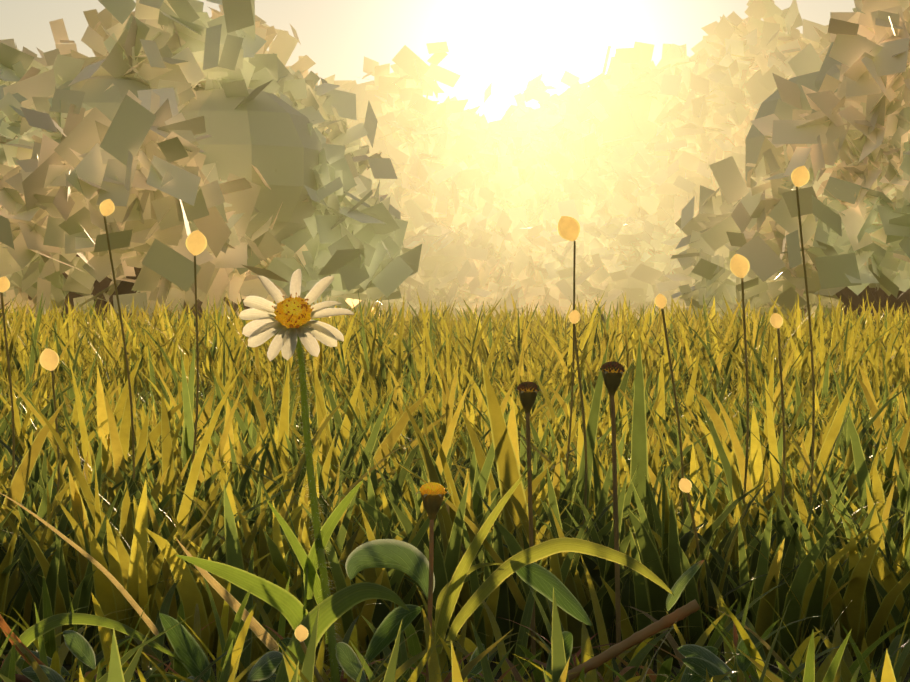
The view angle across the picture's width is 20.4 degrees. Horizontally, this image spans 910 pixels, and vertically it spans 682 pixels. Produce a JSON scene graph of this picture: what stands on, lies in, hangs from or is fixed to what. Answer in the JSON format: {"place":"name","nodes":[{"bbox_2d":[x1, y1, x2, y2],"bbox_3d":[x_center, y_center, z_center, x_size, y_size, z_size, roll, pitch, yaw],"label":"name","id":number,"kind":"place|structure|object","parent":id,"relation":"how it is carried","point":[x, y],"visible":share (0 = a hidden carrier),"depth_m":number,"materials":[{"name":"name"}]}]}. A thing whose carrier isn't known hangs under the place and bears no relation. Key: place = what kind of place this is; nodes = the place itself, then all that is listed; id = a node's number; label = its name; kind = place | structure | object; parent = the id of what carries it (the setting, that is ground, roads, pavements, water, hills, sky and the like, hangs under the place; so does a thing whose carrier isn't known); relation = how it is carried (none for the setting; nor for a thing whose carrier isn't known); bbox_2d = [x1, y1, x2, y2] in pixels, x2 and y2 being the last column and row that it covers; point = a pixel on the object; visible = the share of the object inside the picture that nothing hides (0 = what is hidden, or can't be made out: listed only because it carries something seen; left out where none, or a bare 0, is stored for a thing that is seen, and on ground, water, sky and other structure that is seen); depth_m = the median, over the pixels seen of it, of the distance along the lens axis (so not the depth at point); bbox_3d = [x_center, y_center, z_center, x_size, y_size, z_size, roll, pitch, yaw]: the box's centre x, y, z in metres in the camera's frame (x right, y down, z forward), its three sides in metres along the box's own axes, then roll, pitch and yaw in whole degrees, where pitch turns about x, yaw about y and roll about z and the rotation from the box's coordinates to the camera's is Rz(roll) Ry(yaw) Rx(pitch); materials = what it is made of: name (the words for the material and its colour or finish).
{"place":"outdoors","nodes":[
{"label":"outdoors","id":0,"kind":"place"},
{"bbox_2d":[0,0,855,317],"label":"sky","id":1,"kind":"structure","parent":0,"point":[487,41],"materials":[{"name":"white"}]},
{"bbox_2d":[0,588,895,681],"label":"grass","id":2,"kind":"structure","parent":0,"point":[114,673],"depth_m":0.43,"materials":[{"name":"green plant"}]},
{"bbox_2d":[0,340,909,670],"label":"grass","id":3,"kind":"structure","parent":0,"point":[834,558],"depth_m":0.82,"materials":[{"name":"green plant"}]},
{"bbox_2d":[0,286,909,404],"bbox_3d":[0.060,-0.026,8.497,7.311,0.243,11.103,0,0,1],"label":"grass","id":4,"kind":"structure","parent":0,"point":[549,348],"depth_m":3.70,"materials":[{"name":"plant"}]},
{"bbox_2d":[0,631,909,681],"bbox_3d":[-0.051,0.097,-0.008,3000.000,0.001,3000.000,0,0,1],"label":"ground","id":5,"kind":"structure","parent":0,"point":[493,665],"depth_m":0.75,"materials":[{"name":"green plant"}]},
{"bbox_2d":[0,244,64,319],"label":"bush","id":6,"kind":"object","parent":5,"relation":"on","point":[22,287],"visible":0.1,"depth_m":20.09,"materials":[{"name":"green plant"}]},
{"bbox_2d":[0,18,76,66],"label":"tree","id":7,"kind":"object","parent":5,"relation":"on","point":[60,35],"depth_m":94.08,"materials":[{"name":"green plant"}]},
{"bbox_2d":[0,0,289,320],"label":"tree","id":8,"kind":"object","parent":5,"relation":"on","point":[77,147],"visible":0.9,"depth_m":18.80,"materials":[{"name":"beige plant"}]},
{"bbox_2d":[65,5,327,129],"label":"tree","id":9,"kind":"object","parent":5,"relation":"on","point":[282,45],"depth_m":89.47,"materials":[{"name":"green plant"}]},
{"bbox_2d":[136,296,366,325],"bbox_3d":[-2.107,-0.688,21.468,2.902,1.942,2.693,0,0,1],"label":"tree","id":10,"kind":"object","parent":5,"relation":"on","point":[332,298],"depth_m":21.74,"materials":[{"name":"green plant"}]},
{"bbox_2d":[106,53,421,319],"bbox_3d":[-1.928,-1.057,20.488,3.945,2.622,2.701,0,0,-36],"label":"tree","id":11,"kind":"object","parent":5,"relation":"on","point":[326,220],"visible":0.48,"depth_m":20.04,"materials":[{"name":"green plant"}]},
{"bbox_2d":[239,269,353,681],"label":"daisy","id":12,"kind":"object","parent":5,"relation":"on","point":[291,323],"visible":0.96,"depth_m":0.59,"materials":[{"name":"white plant"}]},
{"bbox_2d":[320,74,351,86],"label":"tree","id":13,"kind":"object","parent":5,"relation":"on","point":[330,80],"depth_m":95.06,"materials":[{"name":"green plant"}]},
{"bbox_2d":[0,464,675,681],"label":"grass blades","id":14,"kind":"object","parent":5,"relation":"on","point":[292,609],"visible":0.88,"depth_m":0.59,"materials":[{"name":"plant"}]},
{"bbox_2d":[2,599,700,681],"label":"twig stems","id":15,"kind":"object","parent":5,"relation":"on","point":[648,631],"visible":0.92,"depth_m":0.59,"materials":[{"name":"brown wood"}]},
{"bbox_2d":[361,189,387,199],"bbox_3d":[-1.793,-0.814,21.610,2.490,2.072,2.407,0,0,1],"label":"tree","id":16,"kind":"object","parent":5,"relation":"on","point":[382,196],"depth_m":21.89,"materials":[{"name":"green plant"}]},
{"bbox_2d":[20,630,751,681],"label":"leaves","id":17,"kind":"object","parent":5,"relation":"on","point":[697,660],"visible":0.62,"depth_m":0.57,"materials":[{"name":"green plant"}]},
{"bbox_2d":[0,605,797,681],"bbox_3d":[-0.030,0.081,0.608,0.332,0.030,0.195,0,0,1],"label":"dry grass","id":18,"kind":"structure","parent":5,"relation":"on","point":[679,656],"depth_m":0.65,"materials":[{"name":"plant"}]},
{"bbox_2d":[0,166,814,681],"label":"small yellow flowers","id":19,"kind":"object","parent":5,"relation":"on","point":[568,230],"visible":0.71,"depth_m":0.92,"materials":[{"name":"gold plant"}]},
{"bbox_2d":[324,42,522,238],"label":"tree","id":20,"kind":"object","parent":5,"relation":"on","point":[442,166],"visible":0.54,"depth_m":88.25,"materials":[{"name":"green plant"}]},
{"bbox_2d":[159,539,703,681],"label":"broad leaves","id":21,"kind":"object","parent":5,"relation":"on","point":[410,560],"visible":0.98,"depth_m":0.59,"materials":[{"name":"green plant"}]},
{"bbox_2d":[415,482,448,681],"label":"bud stalk","id":22,"kind":"object","parent":5,"relation":"on","point":[433,494],"visible":1,"depth_m":0.59,"materials":[{"name":"plant"}]},
{"bbox_2d":[345,202,531,321],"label":"tree","id":23,"kind":"object","parent":5,"relation":"on","point":[453,265],"visible":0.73,"depth_m":86.59,"materials":[{"name":"green plant"}]},
{"bbox_2d":[0,335,909,551],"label":"tall grass","id":24,"kind":"structure","parent":5,"relation":"on","point":[505,438],"depth_m":1.06,"materials":[{"name":"plant"}]},
{"bbox_2d":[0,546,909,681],"bbox_3d":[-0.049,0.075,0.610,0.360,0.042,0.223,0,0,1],"label":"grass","id":25,"kind":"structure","parent":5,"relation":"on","point":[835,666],"depth_m":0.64,"materials":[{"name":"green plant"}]},
{"bbox_2d":[516,381,541,681],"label":"bud","id":26,"kind":"object","parent":5,"relation":"on","point":[528,391],"visible":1,"depth_m":0.71,"materials":[{"name":"plant"}]},
{"bbox_2d":[471,206,590,321],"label":"tree","id":27,"kind":"object","parent":5,"relation":"on","point":[536,238],"visible":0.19,"depth_m":88.28,"materials":[{"name":"green plant"}]},
{"bbox_2d":[484,64,588,138],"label":"tree","id":28,"kind":"object","parent":5,"relation":"on","point":[507,121],"depth_m":99.35,"materials":[{"name":"green plant"}]},
{"bbox_2d":[496,81,580,234],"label":"tree","id":29,"kind":"object","parent":5,"relation":"on","point":[537,197],"visible":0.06,"depth_m":93.03,"materials":[{"name":"green plant"}]},
{"bbox_2d":[533,199,685,319],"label":"tree","id":30,"kind":"object","parent":5,"relation":"on","point":[613,254],"visible":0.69,"depth_m":86.53,"materials":[{"name":"green plant"}]},
{"bbox_2d":[599,361,626,671],"bbox_3d":[0.043,0.070,0.691,0.008,0.128,0.008,0,0,1],"label":"bud","id":31,"kind":"object","parent":5,"relation":"on","point":[612,372],"visible":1,"depth_m":0.69,"materials":[{"name":"plant"}]},
{"bbox_2d":[533,41,782,249],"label":"tree","id":32,"kind":"object","parent":5,"relation":"on","point":[631,139],"visible":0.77,"depth_m":87.89,"materials":[{"name":"yellow plant"}]},
{"bbox_2d":[630,202,698,311],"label":"tree","id":33,"kind":"object","parent":5,"relation":"on","point":[672,280],"visible":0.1,"depth_m":85.30,"materials":[{"name":"green plant"}]},
{"bbox_2d":[662,0,830,161],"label":"tree","id":34,"kind":"object","parent":5,"relation":"on","point":[749,37],"visible":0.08,"depth_m":90.47,"materials":[{"name":"green plant"}]},
{"bbox_2d":[671,241,843,322],"bbox_3d":[3.126,-0.695,21.240,2.588,1.851,2.314,0,0,1],"label":"bush","id":35,"kind":"object","parent":5,"relation":"on","point":[713,276],"visible":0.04,"depth_m":20.39,"materials":[{"name":"green plant"}]},
{"bbox_2d":[670,71,909,320],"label":"tree","id":36,"kind":"object","parent":5,"relation":"on","point":[757,223],"visible":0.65,"depth_m":19.54,"materials":[{"name":"green plant"}]},
{"bbox_2d":[766,28,829,56],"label":"tree","id":37,"kind":"object","parent":5,"relation":"on","point":[819,54],"depth_m":86.53,"materials":[{"name":"green plant"}]},
{"bbox_2d":[746,42,909,313],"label":"tree","id":38,"kind":"object","parent":5,"relation":"on","point":[806,60],"visible":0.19,"depth_m":19.23,"materials":[{"name":"green plant"}]},
{"bbox_2d":[750,0,909,257],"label":"tree","id":39,"kind":"object","parent":5,"relation":"on","point":[870,49],"visible":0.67,"depth_m":18.97,"materials":[{"name":"green plant"}]}
]}

